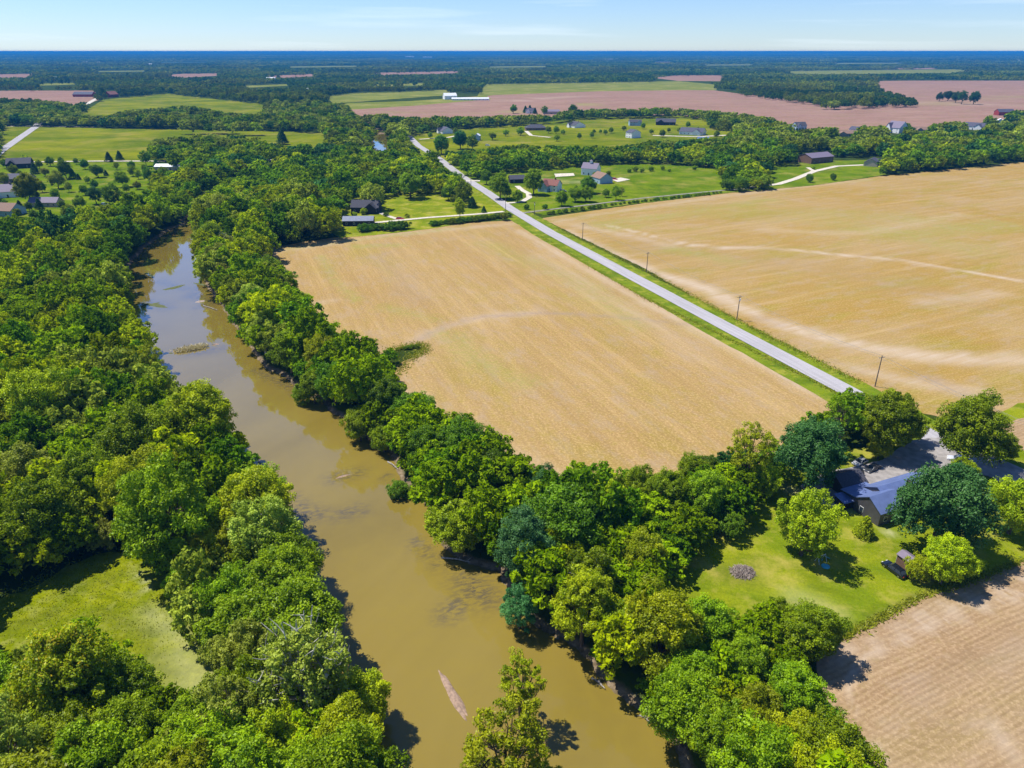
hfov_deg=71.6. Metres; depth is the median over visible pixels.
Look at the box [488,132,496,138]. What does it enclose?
broadleaf tree
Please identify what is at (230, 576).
broadleaf tree
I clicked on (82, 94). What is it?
barn
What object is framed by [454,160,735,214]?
farm pasture
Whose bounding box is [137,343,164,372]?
broadleaf tree
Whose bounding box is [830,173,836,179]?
broadleaf tree
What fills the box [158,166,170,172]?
broadleaf tree
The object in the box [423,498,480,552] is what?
broadleaf tree
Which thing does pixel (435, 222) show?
shrub
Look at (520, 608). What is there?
broadleaf tree
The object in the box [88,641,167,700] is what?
broadleaf tree
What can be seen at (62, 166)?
broadleaf tree
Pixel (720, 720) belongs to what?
broadleaf tree
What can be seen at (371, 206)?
house
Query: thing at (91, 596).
rough grass
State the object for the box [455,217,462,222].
shrub
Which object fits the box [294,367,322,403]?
broadleaf tree
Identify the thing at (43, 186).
broadleaf tree
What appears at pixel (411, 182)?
broadleaf tree
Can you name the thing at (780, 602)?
broadleaf tree
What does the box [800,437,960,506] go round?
parking gravel
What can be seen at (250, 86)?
olive crop field
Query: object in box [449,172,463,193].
broadleaf tree
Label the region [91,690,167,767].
broadleaf tree
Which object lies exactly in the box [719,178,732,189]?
shrub
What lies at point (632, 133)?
house
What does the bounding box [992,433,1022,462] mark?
broadleaf tree
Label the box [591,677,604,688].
driftwood log
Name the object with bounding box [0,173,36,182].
house
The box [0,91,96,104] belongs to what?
pink soil field
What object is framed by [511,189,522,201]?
broadleaf tree
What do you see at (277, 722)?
broadleaf tree
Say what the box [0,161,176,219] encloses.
residential lawn
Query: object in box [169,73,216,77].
pink soil field
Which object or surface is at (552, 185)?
farmhouse
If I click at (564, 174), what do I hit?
sand arena
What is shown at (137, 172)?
broadleaf tree
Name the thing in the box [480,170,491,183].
broadleaf tree
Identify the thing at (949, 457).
parked car
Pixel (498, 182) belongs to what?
broadleaf tree
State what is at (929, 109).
pink soil field
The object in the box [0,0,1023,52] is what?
sky
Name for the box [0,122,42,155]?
side road
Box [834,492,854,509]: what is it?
storage shed
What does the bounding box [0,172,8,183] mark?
broadleaf tree
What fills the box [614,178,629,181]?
gravel apron
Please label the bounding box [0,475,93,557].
broadleaf tree
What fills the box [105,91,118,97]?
barn
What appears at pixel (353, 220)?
barn
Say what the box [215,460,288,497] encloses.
broadleaf tree
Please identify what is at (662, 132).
broadleaf tree
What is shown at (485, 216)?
shrub
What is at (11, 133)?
meadow
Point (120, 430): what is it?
broadleaf tree
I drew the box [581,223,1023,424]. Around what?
power line
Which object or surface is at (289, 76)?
pink soil field
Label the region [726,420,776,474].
broadleaf tree
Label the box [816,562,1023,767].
pale stubble field
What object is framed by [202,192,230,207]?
broadleaf tree
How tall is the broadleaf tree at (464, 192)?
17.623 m
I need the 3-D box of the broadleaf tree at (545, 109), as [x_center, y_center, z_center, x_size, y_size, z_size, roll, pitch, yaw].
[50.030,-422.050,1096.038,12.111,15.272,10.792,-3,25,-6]
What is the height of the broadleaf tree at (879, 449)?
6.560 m
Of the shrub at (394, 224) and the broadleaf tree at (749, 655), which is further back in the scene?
the shrub at (394, 224)
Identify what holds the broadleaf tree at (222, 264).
on the ground at (624, 682)
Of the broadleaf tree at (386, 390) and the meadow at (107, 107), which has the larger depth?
the meadow at (107, 107)
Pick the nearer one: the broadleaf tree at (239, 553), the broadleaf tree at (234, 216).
the broadleaf tree at (239, 553)
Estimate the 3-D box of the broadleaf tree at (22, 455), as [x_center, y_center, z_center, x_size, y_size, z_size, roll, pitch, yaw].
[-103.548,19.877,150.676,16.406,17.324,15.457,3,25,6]
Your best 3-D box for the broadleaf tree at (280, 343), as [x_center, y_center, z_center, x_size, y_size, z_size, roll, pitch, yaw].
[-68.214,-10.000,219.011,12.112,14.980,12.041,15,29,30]
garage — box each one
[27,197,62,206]
[824,468,868,492]
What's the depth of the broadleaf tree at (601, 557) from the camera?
120.65 m
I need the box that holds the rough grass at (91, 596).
[0,544,203,678]
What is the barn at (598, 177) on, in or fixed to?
on the farm pasture
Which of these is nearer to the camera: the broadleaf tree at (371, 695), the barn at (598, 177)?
the broadleaf tree at (371, 695)
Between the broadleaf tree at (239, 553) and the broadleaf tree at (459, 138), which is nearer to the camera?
the broadleaf tree at (239, 553)
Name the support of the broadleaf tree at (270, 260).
on the ground at (624, 682)
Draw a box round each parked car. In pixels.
[851,457,868,466]
[863,462,881,473]
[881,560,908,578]
[947,454,970,461]
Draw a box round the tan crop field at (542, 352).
[262,220,842,478]
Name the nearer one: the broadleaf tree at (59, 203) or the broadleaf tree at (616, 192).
the broadleaf tree at (59, 203)
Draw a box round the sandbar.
[438,670,467,720]
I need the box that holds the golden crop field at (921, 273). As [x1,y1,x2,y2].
[543,162,1023,415]
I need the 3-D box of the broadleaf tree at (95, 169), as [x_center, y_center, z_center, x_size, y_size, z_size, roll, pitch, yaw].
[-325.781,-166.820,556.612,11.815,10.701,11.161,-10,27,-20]
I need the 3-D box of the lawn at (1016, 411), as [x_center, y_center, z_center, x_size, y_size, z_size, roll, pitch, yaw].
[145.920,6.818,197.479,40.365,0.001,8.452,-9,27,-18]
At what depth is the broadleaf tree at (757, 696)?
99.53 m
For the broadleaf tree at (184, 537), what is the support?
on the ground at (624, 682)
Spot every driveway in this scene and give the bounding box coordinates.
[375,211,503,222]
[506,186,531,203]
[523,189,735,212]
[734,164,862,189]
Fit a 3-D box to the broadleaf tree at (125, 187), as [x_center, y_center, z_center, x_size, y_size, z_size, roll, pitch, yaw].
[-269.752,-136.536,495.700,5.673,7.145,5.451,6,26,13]
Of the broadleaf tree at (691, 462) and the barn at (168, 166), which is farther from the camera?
the barn at (168, 166)
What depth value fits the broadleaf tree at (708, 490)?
145.18 m
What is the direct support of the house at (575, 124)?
on the subdivision lawn at (615, 137)
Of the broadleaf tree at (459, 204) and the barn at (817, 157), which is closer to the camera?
the broadleaf tree at (459, 204)
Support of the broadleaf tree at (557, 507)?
on the ground at (624, 682)
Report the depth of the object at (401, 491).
160.85 m
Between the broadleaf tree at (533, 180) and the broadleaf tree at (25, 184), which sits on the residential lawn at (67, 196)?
the broadleaf tree at (25, 184)
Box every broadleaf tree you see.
[0,159,6,167]
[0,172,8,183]
[0,365,79,434]
[0,371,10,407]
[0,398,10,435]
[0,440,64,492]
[0,450,23,488]
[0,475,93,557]
[0,653,26,725]
[0,682,62,751]
[0,691,46,767]
[0,735,82,767]
[2,619,124,726]
[6,164,18,172]
[10,171,42,198]
[12,208,21,215]
[13,688,113,753]
[23,201,32,210]
[28,210,39,217]
[35,159,41,168]
[38,183,46,192]
[39,168,49,174]
[44,156,54,165]
[45,170,66,188]
[46,717,144,767]
[48,446,116,520]
[49,188,60,196]
[55,159,72,178]
[56,200,64,207]
[59,203,75,214]
[63,181,71,189]
[72,194,86,206]
[78,185,86,194]
[79,159,89,167]
[82,517,115,550]
[83,175,90,181]
[85,186,102,203]
[88,164,103,176]
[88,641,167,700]
[89,178,98,186]
[91,398,180,461]
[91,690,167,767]
[94,452,166,524]
[101,182,123,204]
[109,449,221,574]
[112,161,118,168]
[112,171,129,183]
[113,724,192,767]
[122,183,129,191]
[125,444,185,470]
[126,161,134,166]
[127,164,135,174]
[132,169,141,178]
[132,181,141,188]
[137,149,150,164]
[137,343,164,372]
[137,735,215,767]
[141,166,152,179]
[154,686,223,740]
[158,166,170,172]
[160,554,206,597]
[161,479,215,541]
[162,377,237,436]
[164,697,286,767]
[186,521,254,583]
[191,588,264,656]
[192,560,262,618]
[192,671,258,743]
[196,616,271,677]
[198,221,226,236]
[200,242,227,263]
[201,652,292,716]
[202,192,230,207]
[211,731,269,767]
[212,262,230,284]
[214,232,232,241]
[214,463,296,540]
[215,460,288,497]
[215,541,264,592]
[218,274,241,289]
[221,494,302,558]
[229,212,240,223]
[231,283,265,303]
[232,234,263,256]
[235,541,319,616]
[241,568,344,667]
[242,605,353,716]
[243,687,312,753]
[245,311,276,352]
[257,254,284,273]
[258,521,325,577]
[264,329,306,372]
[268,730,323,767]
[282,268,298,287]
[291,383,309,404]
[291,718,412,767]
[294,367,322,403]
[300,690,386,767]
[301,330,337,369]
[314,361,348,403]
[328,665,391,726]
[338,406,377,440]
[359,182,376,199]
[360,208,367,214]
[363,375,408,418]
[367,422,392,451]
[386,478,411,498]
[390,390,436,417]
[399,172,422,198]
[403,423,445,466]
[416,126,421,135]
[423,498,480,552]
[433,134,448,153]
[439,413,486,447]
[441,184,454,199]
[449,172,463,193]
[452,129,466,148]
[453,180,473,202]
[454,197,464,213]
[459,747,491,767]
[462,692,553,767]
[466,134,478,148]
[468,490,499,513]
[476,447,514,490]
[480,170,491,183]
[487,170,508,198]
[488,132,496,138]
[493,503,555,592]
[497,646,547,717]
[499,582,538,632]
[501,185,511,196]
[503,129,508,135]
[510,104,517,111]
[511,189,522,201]
[516,127,523,135]
[521,481,612,554]
[523,168,543,194]
[527,462,559,483]
[540,759,562,767]
[541,106,547,114]
[549,563,620,647]
[553,126,559,131]
[554,190,568,205]
[555,545,616,606]
[567,185,581,201]
[568,104,577,109]
[580,176,596,189]
[580,185,593,201]
[586,598,636,652]
[587,471,626,506]
[602,188,609,195]
[610,185,621,196]
[616,525,667,575]
[617,463,660,505]
[619,571,705,682]
[638,664,723,752]
[644,601,671,654]
[645,465,689,513]
[653,645,719,711]
[659,129,665,135]
[676,450,709,476]
[681,469,733,517]
[685,592,739,654]
[685,696,758,767]
[699,454,720,468]
[707,708,798,767]
[713,130,719,137]
[713,510,744,539]
[716,628,769,685]
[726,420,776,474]
[730,677,788,731]
[749,459,783,497]
[752,596,790,630]
[764,657,836,721]
[771,415,852,489]
[771,597,854,661]
[771,706,821,754]
[774,486,849,558]
[791,732,867,767]
[797,701,889,767]
[806,174,813,181]
[812,703,847,724]
[824,387,867,437]
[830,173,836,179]
[858,387,929,446]
[866,434,893,459]
[885,461,1009,550]
[898,408,931,443]
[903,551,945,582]
[922,532,981,583]
[931,387,1013,467]
[936,92,945,100]
[944,91,953,100]
[950,456,981,473]
[951,91,960,102]
[957,90,968,103]
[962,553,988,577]
[968,91,980,103]
[985,475,1023,534]
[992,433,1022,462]
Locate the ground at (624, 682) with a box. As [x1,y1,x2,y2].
[0,52,1023,767]
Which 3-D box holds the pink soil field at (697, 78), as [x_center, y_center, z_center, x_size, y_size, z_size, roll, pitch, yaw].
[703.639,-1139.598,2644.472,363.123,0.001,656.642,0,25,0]
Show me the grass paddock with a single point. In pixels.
(781, 172)
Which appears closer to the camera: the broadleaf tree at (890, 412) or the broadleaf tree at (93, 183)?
the broadleaf tree at (890, 412)
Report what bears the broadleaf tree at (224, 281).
on the ground at (624, 682)
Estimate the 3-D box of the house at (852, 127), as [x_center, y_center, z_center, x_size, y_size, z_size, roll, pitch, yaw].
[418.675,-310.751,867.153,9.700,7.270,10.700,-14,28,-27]
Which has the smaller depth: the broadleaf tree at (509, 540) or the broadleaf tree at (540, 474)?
the broadleaf tree at (509, 540)
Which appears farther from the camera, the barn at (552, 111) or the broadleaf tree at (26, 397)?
the barn at (552, 111)
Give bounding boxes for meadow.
[0,126,31,145]
[0,126,323,162]
[82,93,262,115]
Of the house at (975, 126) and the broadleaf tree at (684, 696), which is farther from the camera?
the house at (975, 126)
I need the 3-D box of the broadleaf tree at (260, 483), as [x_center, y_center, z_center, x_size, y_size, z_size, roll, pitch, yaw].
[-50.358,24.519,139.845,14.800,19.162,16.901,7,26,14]
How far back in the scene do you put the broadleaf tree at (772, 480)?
154.23 m
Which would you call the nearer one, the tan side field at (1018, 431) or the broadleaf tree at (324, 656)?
the broadleaf tree at (324, 656)
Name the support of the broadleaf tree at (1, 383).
on the ground at (624, 682)
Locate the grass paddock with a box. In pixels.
[736,160,885,191]
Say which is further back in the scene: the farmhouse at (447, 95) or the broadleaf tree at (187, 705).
the farmhouse at (447, 95)
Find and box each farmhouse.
[442,93,456,98]
[538,178,561,191]
[840,472,920,525]
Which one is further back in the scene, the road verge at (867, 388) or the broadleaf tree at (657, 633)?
the road verge at (867, 388)
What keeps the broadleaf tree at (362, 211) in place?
on the yard grass at (420, 203)
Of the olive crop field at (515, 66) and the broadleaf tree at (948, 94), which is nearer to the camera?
the broadleaf tree at (948, 94)
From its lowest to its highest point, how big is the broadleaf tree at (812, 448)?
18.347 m
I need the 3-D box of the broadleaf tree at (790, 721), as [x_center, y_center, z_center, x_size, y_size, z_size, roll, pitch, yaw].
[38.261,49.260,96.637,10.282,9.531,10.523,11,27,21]
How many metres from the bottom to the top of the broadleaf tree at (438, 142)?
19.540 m
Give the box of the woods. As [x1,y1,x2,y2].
[0,52,1023,767]
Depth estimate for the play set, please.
136.94 m
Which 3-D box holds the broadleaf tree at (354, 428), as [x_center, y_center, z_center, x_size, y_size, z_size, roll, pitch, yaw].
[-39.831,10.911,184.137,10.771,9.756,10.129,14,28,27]
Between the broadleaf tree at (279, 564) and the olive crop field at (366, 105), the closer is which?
the broadleaf tree at (279, 564)
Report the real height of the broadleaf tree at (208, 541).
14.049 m
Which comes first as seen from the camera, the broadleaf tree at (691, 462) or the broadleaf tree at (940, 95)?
the broadleaf tree at (691, 462)
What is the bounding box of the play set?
[816,554,829,568]
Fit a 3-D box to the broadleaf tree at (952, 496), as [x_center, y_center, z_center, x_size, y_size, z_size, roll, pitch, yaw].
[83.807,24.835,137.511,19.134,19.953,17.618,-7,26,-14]
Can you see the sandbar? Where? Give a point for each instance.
(457, 702)
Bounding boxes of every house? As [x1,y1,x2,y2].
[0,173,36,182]
[0,182,16,197]
[0,202,26,216]
[5,157,33,168]
[350,198,381,213]
[436,126,452,133]
[525,108,533,113]
[525,124,545,130]
[567,121,584,127]
[626,129,640,137]
[628,119,641,125]
[656,118,675,124]
[679,127,705,135]
[792,122,806,129]
[839,130,856,135]
[849,126,859,129]
[863,157,881,166]
[886,120,907,133]
[913,127,926,132]
[966,122,984,129]
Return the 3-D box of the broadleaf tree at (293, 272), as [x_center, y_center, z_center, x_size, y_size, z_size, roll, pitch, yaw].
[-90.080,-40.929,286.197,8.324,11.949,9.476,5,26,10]
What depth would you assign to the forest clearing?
125.68 m
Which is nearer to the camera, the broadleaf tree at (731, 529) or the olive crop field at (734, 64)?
the broadleaf tree at (731, 529)
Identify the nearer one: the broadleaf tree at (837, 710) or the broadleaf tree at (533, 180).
the broadleaf tree at (837, 710)
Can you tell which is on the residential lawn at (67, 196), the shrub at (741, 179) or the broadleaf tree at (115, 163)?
the broadleaf tree at (115, 163)
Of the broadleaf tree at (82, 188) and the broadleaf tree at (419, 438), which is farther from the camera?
the broadleaf tree at (82, 188)
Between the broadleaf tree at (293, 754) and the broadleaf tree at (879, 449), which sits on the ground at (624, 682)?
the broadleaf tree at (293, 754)
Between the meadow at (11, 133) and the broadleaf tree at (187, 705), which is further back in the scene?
the meadow at (11, 133)
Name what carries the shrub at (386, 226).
on the yard grass at (420, 203)
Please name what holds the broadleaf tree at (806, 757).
on the ground at (624, 682)
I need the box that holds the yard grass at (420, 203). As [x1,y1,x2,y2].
[332,187,504,237]
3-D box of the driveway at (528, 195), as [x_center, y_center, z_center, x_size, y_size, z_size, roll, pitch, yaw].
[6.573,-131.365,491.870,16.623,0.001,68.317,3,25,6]
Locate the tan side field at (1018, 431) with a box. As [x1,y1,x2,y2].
[1003,418,1023,450]
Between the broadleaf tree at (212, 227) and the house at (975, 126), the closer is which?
the broadleaf tree at (212, 227)
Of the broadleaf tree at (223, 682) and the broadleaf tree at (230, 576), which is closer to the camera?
the broadleaf tree at (223, 682)
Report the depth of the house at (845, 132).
829.50 m
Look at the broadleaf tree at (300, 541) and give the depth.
126.83 m
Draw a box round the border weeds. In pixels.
[379,227,1023,642]
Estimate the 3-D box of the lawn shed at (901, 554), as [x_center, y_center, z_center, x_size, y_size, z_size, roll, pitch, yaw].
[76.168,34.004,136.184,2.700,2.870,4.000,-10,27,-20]
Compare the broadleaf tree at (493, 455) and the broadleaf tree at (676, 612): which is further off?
the broadleaf tree at (493, 455)
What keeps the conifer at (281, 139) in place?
on the meadow at (40, 143)
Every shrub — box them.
[358,223,370,230]
[380,221,394,229]
[390,220,397,229]
[395,220,407,228]
[399,220,411,227]
[430,220,439,225]
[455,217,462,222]
[473,215,479,221]
[482,214,489,219]
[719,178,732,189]
[734,175,750,190]
[756,174,773,188]
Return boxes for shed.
[474,133,480,139]
[508,175,525,182]
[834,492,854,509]
[895,549,917,571]
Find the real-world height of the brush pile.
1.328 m
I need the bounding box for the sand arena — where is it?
[555,173,574,176]
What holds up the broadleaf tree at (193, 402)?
on the ground at (624, 682)
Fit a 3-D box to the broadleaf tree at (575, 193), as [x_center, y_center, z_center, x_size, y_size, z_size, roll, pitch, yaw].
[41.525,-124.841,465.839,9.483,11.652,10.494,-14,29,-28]
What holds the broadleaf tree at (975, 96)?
on the pink soil field at (929, 109)
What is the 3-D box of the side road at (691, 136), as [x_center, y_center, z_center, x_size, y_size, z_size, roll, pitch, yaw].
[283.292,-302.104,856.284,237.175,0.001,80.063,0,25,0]
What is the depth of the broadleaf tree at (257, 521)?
126.61 m
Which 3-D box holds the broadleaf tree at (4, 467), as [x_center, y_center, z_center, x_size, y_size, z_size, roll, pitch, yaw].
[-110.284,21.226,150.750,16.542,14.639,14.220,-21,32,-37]
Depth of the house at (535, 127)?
890.61 m
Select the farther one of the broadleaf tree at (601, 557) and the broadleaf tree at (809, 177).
the broadleaf tree at (809, 177)
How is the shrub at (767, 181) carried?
on the grass paddock
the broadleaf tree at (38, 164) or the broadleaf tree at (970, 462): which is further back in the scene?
the broadleaf tree at (38, 164)
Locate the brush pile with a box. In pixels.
[728,563,756,579]
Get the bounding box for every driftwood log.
[441,556,469,561]
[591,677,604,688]
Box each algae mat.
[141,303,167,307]
[163,285,183,289]
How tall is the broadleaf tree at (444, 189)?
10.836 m
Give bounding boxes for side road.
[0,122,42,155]
[653,135,725,136]
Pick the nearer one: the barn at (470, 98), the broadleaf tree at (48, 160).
the broadleaf tree at (48, 160)
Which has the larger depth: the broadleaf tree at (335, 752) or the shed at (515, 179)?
the shed at (515, 179)
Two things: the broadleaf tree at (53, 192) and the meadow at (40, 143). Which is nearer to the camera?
the broadleaf tree at (53, 192)
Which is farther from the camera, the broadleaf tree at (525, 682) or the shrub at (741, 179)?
the shrub at (741, 179)
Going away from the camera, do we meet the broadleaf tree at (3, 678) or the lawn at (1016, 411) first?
the broadleaf tree at (3, 678)
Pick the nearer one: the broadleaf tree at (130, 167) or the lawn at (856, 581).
the lawn at (856, 581)
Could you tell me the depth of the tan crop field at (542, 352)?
238.22 m
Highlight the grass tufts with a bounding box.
[169,342,208,352]
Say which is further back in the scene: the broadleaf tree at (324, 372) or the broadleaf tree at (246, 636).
the broadleaf tree at (324, 372)
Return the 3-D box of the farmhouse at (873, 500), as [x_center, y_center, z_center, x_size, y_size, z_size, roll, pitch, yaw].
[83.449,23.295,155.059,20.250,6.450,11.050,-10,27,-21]
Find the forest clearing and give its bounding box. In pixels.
[0,552,219,717]
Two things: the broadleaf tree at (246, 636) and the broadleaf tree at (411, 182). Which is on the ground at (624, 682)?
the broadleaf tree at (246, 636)
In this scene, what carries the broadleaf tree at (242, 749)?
on the ground at (624, 682)
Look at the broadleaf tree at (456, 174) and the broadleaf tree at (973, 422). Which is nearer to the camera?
the broadleaf tree at (973, 422)
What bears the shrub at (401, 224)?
on the yard grass at (420, 203)
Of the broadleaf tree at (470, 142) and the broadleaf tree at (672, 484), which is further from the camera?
the broadleaf tree at (470, 142)
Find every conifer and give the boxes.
[29,162,40,173]
[33,198,44,208]
[69,168,76,178]
[104,152,113,161]
[115,151,124,160]
[275,128,288,144]
[467,196,476,208]
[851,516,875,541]
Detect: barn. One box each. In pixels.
[72,92,95,96]
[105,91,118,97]
[154,164,182,169]
[342,216,374,225]
[452,97,488,99]
[543,109,559,113]
[581,159,600,175]
[591,171,612,183]
[797,151,833,163]
[993,109,1013,114]
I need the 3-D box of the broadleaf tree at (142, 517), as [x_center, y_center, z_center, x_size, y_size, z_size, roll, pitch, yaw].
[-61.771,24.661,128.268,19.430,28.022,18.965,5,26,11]
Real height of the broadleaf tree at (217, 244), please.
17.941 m
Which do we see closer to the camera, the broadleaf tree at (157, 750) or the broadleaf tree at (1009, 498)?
the broadleaf tree at (157, 750)
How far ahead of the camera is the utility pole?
208.31 m
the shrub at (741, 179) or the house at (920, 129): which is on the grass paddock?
the shrub at (741, 179)
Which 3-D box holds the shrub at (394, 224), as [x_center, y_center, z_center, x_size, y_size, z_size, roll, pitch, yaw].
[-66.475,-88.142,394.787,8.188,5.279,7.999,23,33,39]
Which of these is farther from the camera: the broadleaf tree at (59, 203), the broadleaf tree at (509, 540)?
the broadleaf tree at (59, 203)
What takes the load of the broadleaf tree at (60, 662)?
on the ground at (624, 682)
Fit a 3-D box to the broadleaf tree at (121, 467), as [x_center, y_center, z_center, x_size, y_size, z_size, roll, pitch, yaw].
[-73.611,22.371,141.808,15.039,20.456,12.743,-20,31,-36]
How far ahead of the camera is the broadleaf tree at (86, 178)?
530.34 m
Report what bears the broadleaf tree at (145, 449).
on the ground at (624, 682)
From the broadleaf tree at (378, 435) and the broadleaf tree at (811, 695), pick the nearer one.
the broadleaf tree at (811, 695)
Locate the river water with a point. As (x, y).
(418, 613)
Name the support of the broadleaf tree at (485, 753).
on the ground at (624, 682)
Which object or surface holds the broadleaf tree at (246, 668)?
on the ground at (624, 682)
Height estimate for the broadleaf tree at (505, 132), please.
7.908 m
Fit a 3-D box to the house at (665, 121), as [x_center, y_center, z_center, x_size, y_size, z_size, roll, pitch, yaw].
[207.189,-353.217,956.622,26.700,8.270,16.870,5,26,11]
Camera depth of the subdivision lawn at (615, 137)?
846.60 m
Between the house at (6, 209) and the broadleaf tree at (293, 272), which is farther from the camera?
the house at (6, 209)
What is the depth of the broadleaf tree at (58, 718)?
93.24 m
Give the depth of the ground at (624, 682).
232.02 m
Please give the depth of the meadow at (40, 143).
790.07 m
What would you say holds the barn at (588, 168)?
on the farm pasture
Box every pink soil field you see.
[0,74,29,77]
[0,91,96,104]
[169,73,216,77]
[273,74,312,77]
[353,81,1023,129]
[376,71,457,74]
[658,75,723,80]
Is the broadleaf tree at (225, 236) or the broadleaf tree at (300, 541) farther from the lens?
the broadleaf tree at (225, 236)
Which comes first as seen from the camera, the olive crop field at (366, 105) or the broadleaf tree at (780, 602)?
the broadleaf tree at (780, 602)
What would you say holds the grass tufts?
on the gravel bar
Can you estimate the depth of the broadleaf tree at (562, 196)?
451.25 m
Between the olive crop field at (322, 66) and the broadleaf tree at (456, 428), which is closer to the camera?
the broadleaf tree at (456, 428)
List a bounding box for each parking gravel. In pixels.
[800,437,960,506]
[969,456,1023,481]
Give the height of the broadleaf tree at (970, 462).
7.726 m
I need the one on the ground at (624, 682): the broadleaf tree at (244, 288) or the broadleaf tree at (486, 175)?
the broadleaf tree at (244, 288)
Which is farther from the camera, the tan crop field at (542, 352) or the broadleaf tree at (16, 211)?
the broadleaf tree at (16, 211)
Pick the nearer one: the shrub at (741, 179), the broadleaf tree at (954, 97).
the shrub at (741, 179)
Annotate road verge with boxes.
[409,140,1023,502]
[441,157,1023,468]
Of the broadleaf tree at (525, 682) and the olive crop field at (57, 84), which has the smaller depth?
the broadleaf tree at (525, 682)
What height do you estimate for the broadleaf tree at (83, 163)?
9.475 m
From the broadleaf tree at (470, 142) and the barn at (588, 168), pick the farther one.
the broadleaf tree at (470, 142)
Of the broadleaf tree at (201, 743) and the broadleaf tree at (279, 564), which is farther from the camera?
the broadleaf tree at (279, 564)
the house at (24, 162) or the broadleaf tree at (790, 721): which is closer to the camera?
the broadleaf tree at (790, 721)
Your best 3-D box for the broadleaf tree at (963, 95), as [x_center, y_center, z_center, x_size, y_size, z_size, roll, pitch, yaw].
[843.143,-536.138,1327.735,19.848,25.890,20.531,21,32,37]
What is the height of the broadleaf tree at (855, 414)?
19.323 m
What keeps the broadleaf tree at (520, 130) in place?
on the subdivision lawn at (615, 137)
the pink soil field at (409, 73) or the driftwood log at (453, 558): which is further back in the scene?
the pink soil field at (409, 73)
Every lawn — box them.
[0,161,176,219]
[411,116,733,157]
[634,439,1023,660]
[1000,403,1023,422]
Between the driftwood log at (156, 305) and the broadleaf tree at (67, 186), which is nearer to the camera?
the driftwood log at (156, 305)
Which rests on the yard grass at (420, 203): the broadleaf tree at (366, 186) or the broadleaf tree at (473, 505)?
the broadleaf tree at (366, 186)
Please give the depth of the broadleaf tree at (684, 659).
103.77 m
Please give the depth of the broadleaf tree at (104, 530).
138.70 m
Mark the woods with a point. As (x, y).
(66, 284)
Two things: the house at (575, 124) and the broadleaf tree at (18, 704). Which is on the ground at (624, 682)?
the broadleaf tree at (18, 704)
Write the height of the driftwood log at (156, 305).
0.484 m
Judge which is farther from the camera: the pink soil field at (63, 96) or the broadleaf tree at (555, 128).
the pink soil field at (63, 96)
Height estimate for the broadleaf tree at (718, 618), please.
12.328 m
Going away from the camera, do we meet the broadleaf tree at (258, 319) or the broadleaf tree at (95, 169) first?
the broadleaf tree at (258, 319)
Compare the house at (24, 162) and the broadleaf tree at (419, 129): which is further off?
the broadleaf tree at (419, 129)
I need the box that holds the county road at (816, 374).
[408,135,1007,485]
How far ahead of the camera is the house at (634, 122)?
945.30 m
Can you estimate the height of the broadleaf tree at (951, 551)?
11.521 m
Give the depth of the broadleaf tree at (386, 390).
182.59 m
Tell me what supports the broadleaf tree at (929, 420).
on the lawn at (856, 581)
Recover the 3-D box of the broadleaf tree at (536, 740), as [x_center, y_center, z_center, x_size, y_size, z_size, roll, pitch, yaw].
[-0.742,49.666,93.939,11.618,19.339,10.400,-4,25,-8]
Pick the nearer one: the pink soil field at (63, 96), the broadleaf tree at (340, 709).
the broadleaf tree at (340, 709)
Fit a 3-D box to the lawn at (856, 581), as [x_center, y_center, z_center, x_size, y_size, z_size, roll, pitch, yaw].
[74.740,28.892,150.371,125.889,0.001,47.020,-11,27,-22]
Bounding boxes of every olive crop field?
[39,83,73,85]
[99,70,143,71]
[246,84,287,87]
[291,66,355,67]
[329,90,449,102]
[345,96,490,109]
[373,83,445,86]
[477,81,716,96]
[490,66,546,67]
[707,64,752,65]
[790,69,965,73]
[836,63,896,63]
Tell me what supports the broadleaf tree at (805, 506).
on the lawn at (856, 581)
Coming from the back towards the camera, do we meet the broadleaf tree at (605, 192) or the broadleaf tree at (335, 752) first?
the broadleaf tree at (605, 192)
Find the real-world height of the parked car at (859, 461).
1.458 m
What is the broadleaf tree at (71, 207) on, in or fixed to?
on the residential lawn at (67, 196)
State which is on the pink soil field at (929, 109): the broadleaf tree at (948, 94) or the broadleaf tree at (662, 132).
the broadleaf tree at (948, 94)
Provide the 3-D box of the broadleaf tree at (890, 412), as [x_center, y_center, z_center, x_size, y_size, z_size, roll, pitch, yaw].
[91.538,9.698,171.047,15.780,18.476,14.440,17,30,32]
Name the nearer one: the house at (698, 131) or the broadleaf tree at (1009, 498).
the broadleaf tree at (1009, 498)
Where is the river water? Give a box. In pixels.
[128,129,680,767]
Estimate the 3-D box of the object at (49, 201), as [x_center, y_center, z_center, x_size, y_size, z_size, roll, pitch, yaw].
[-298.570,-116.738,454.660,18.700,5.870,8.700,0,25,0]
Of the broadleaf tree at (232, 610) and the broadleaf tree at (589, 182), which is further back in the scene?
the broadleaf tree at (589, 182)

